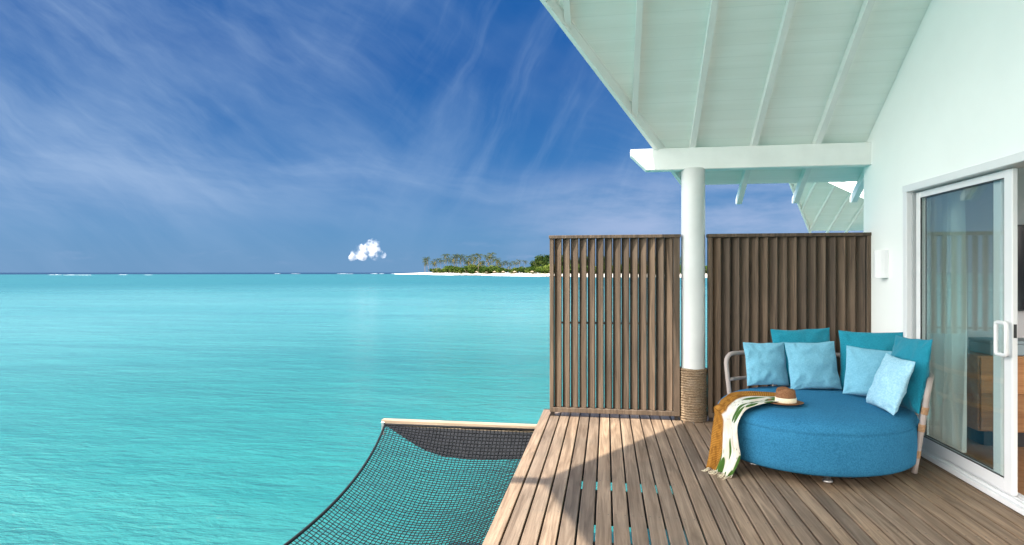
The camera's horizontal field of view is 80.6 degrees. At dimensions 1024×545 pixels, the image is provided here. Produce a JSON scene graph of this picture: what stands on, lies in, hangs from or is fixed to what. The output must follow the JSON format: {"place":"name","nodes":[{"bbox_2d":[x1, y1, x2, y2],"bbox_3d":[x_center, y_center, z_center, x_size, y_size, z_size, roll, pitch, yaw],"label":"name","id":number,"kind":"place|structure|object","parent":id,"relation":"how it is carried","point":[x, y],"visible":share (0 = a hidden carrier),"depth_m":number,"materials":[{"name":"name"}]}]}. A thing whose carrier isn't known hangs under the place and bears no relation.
{"place":"outdoors","nodes":[
{"label":"outdoors","id":0,"kind":"place"},
{"bbox_2d":[0,273,706,544],"bbox_3d":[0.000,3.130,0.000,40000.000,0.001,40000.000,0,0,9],"label":"water","id":1,"kind":"structure","parent":0,"point":[196,408],"depth_m":15.76,"materials":[{"name":"teal liquid"}]},
{"bbox_2d":[482,409,1023,544],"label":"deck","id":2,"kind":"structure","parent":1,"relation":"in","point":[547,500],"depth_m":4.07,"materials":[{"name":"brown wood"}]},
{"bbox_2d":[283,418,536,544],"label":"net hammock","id":3,"kind":"object","parent":2,"relation":"hanging from","point":[477,441],"visible":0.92,"depth_m":5.46,"materials":[{"name":"grey fabric"}]},
{"bbox_2d":[549,234,680,419],"bbox_3d":[1.074,0.568,6.384,1.363,1.925,0.123,0,0,9],"label":"privacy screen","id":4,"kind":"object","parent":2,"relation":"on","point":[654,322],"visible":1,"depth_m":6.36,"materials":[{"name":"brown wood"}]},
{"bbox_2d":[540,0,1023,515],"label":"villa","id":5,"kind":"object","parent":2,"relation":"on","point":[900,112],"visible":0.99,"depth_m":5.33,"materials":[{"name":"white paint"}]},
{"bbox_2d":[874,250,887,277],"bbox_3d":[3.443,-0.080,5.657,0.096,0.260,0.132,0,0,9],"label":"wall lamp","id":6,"kind":"object","parent":5,"relation":"attached to","point":[880,263],"visible":1,"depth_m":5.61,"materials":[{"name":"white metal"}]},
{"bbox_2d":[929,189,966,452],"bbox_3d":[3.560,0.283,3.822,0.118,2.454,4.050,0,0,9],"label":"curtain","id":7,"kind":"object","parent":5,"relation":"hanging from","point":[947,319],"visible":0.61,"depth_m":5.17,"materials":[{"name":"white fabric"}]},
{"bbox_2d":[924,179,1003,475],"bbox_3d":[3.445,0.390,4.658,0.034,2.149,1.065,0,0,9],"label":"sliding door","id":8,"kind":"structure","parent":5,"relation":"in","point":[998,186],"depth_m":4.18,"materials":[{"name":"white metal"}]},
{"bbox_2d":[916,168,1017,495],"bbox_3d":[3.369,0.390,4.571,0.083,2.149,1.260,0,0,9],"label":"door frame","id":9,"kind":"structure","parent":5,"relation":"in","point":[1008,482],"depth_m":4.02,"materials":[{"name":"white metal"}]},
{"bbox_2d":[967,348,1023,446],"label":"cabinet","id":10,"kind":"object","parent":5,"relation":"on","point":[979,398],"visible":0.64,"depth_m":5.29,"materials":[{"name":"orange wood"}]},
{"bbox_2d":[1018,225,1023,310],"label":"television","id":11,"kind":"object","parent":5,"relation":"attached to","point":[1020,267],"depth_m":5.69,"materials":[{"name":"black plastic"}]},
{"bbox_2d":[706,232,870,421],"bbox_3d":[2.778,0.568,6.119,1.552,1.925,0.123,0,0,9],"label":"privacy screen","id":12,"kind":"object","parent":2,"relation":"on","point":[760,286],"visible":0.62,"depth_m":6.12,"materials":[{"name":"brown wood"}]},
{"bbox_2d":[718,350,933,482],"bbox_3d":[2.550,1.137,5.059,1.656,0.785,1.701,0,0,9],"label":"daybed","id":13,"kind":"object","parent":2,"relation":"on","point":[827,434],"visible":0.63,"depth_m":4.39,"materials":[{"name":"blue fabric"}]},
{"bbox_2d":[701,391,778,478],"bbox_3d":[1.843,1.266,4.864,0.897,0.522,0.501,0,0,-26],"label":"throw","id":14,"kind":"object","parent":13,"relation":"on","point":[730,409],"visible":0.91,"depth_m":4.72,"materials":[{"name":"white fabric"}]},
{"bbox_2d":[768,386,803,405],"bbox_3d":[2.159,0.969,4.764,0.271,0.123,0.246,0,0,-11],"label":"fedora hat","id":15,"kind":"object","parent":14,"relation":"on","point":[785,396],"visible":0.97,"depth_m":4.71,"materials":[{"name":"brown fabric"}]},
{"bbox_2d":[743,342,788,385],"bbox_3d":[2.339,0.841,5.568,0.401,0.404,0.158,1,-14,-5],"label":"cushion","id":16,"kind":"object","parent":13,"relation":"on","point":[765,363],"visible":0.99,"depth_m":5.52,"materials":[{"name":"blue fabric"}]},
{"bbox_2d":[770,327,829,385],"bbox_3d":[2.728,0.784,5.646,0.550,0.531,0.178,-2,-14,2],"label":"cushion","id":17,"kind":"object","parent":13,"relation":"on","point":[806,336],"visible":0.36,"depth_m":5.66,"materials":[{"name":"teal fabric"}]},
{"bbox_2d":[784,341,841,389],"bbox_3d":[2.703,0.837,5.434,0.441,0.430,0.155,-2,-16,4],"label":"cushion","id":18,"kind":"object","parent":13,"relation":"on","point":[812,365],"visible":1,"depth_m":5.38,"materials":[{"name":"blue fabric"}]},
{"bbox_2d":[843,345,891,395],"bbox_3d":[3.033,0.843,5.066,0.432,0.424,0.151,3,-18,32],"label":"cushion","id":19,"kind":"object","parent":13,"relation":"on","point":[862,365],"visible":0.59,"depth_m":5.07,"materials":[{"name":"blue fabric"}]},
{"bbox_2d":[838,330,902,389],"bbox_3d":[3.174,0.784,5.344,0.503,0.541,0.184,-1,-17,31],"label":"cushion","id":20,"kind":"object","parent":13,"relation":"on","point":[877,341],"visible":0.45,"depth_m":5.38,"materials":[{"name":"teal fabric"}]},
{"bbox_2d":[866,353,914,414],"bbox_3d":[2.919,0.855,4.667,0.166,0.436,0.392,20,4,3],"label":"cushion","id":21,"kind":"object","parent":13,"relation":"on","point":[887,391],"visible":1,"depth_m":4.57,"materials":[{"name":"blue fabric"}]},
{"bbox_2d":[891,335,932,413],"bbox_3d":[3.115,0.790,4.768,0.173,0.572,0.500,11,-1,5],"label":"cushion","id":22,"kind":"object","parent":13,"relation":"on","point":[917,352],"visible":0.59,"depth_m":4.59,"materials":[{"name":"teal fabric"}]},
{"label":"deck","id":23,"kind":"structure","parent":1,"relation":"in","visible":0},
{"bbox_2d":[789,182,863,232],"bbox_3d":[11.834,-0.915,17.169,8.748,5.091,5.900,0,0,3],"label":"villa","id":24,"kind":"object","parent":23,"relation":"on","point":[827,207],"visible":0.09,"depth_m":19.04,"materials":[{"name":"white paint"}]},
{"bbox_2d":[0,0,863,272],"label":"sky","id":25,"kind":"structure","parent":0,"point":[137,136],"materials":[{"name":"blue"}]},
{"bbox_2d":[402,273,706,277],"bbox_3d":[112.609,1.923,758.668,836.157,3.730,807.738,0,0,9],"label":"beach","id":26,"kind":"structure","parent":0,"point":[517,274],"depth_m":575.15,"materials":[{"name":"white sand"}]},
{"bbox_2d":[443,265,456,272],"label":"shrub","id":27,"kind":"object","parent":26,"relation":"on","point":[446,269],"visible":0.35,"depth_m":757.85,"materials":[{"name":"green plant"}]},
{"bbox_2d":[448,267,463,272],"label":"shrub","id":28,"kind":"object","parent":26,"relation":"on","point":[451,268],"visible":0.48,"depth_m":727.46,"materials":[{"name":"green plant"}]},
{"bbox_2d":[453,268,463,273],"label":"shrub","id":29,"kind":"object","parent":26,"relation":"on","point":[457,270],"visible":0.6,"depth_m":701.57,"materials":[{"name":"green plant"}]},
{"bbox_2d":[460,266,471,272],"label":"shrub","id":30,"kind":"object","parent":26,"relation":"on","point":[465,269],"visible":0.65,"depth_m":691.31,"materials":[{"name":"green plant"}]},
{"bbox_2d":[467,264,480,273],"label":"shrub","id":31,"kind":"object","parent":26,"relation":"on","point":[473,270],"visible":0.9,"depth_m":668.55,"materials":[{"name":"green plant"}]},
{"bbox_2d":[481,266,492,273],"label":"shrub","id":32,"kind":"object","parent":26,"relation":"on","point":[483,271],"visible":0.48,"depth_m":622.88,"materials":[{"name":"green plant"}]},
{"bbox_2d":[484,264,500,273],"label":"shrub","id":33,"kind":"object","parent":26,"relation":"on","point":[488,268],"visible":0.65,"depth_m":618.93,"materials":[{"name":"green plant"}]},
{"bbox_2d":[497,267,505,272],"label":"shrub","id":34,"kind":"object","parent":26,"relation":"on","point":[500,269],"visible":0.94,"depth_m":604.59,"materials":[{"name":"green plant"}]},
{"bbox_2d":[518,267,527,272],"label":"shrub","id":35,"kind":"object","parent":26,"relation":"on","point":[521,270],"visible":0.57,"depth_m":555.70,"materials":[{"name":"green plant"}]},
{"bbox_2d":[528,266,538,273],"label":"shrub","id":36,"kind":"object","parent":26,"relation":"on","point":[531,268],"visible":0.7,"depth_m":512.37,"materials":[{"name":"green plant"}]},
{"bbox_2d":[529,260,540,266],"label":"broadleaf tree","id":37,"kind":"object","parent":26,"relation":"on","point":[532,263],"visible":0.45,"depth_m":564.36,"materials":[{"name":"green plant"}]},
{"bbox_2d":[535,265,545,273],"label":"shrub","id":38,"kind":"object","parent":26,"relation":"on","point":[538,270],"visible":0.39,"depth_m":503.34,"materials":[{"name":"green plant"}]},
{"bbox_2d":[534,254,549,265],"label":"broadleaf tree","id":39,"kind":"object","parent":26,"relation":"on","point":[544,261],"visible":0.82,"depth_m":524.53,"materials":[{"name":"green plant"}]},
{"bbox_2d":[539,264,549,273],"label":"shrub","id":40,"kind":"object","parent":26,"relation":"on","point":[546,269],"visible":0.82,"depth_m":485.34,"materials":[{"name":"green plant"}]},
{"bbox_2d":[968,337,1023,355],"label":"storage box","id":41,"kind":"object","parent":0,"point":[983,345],"visible":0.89,"depth_m":5.41,"materials":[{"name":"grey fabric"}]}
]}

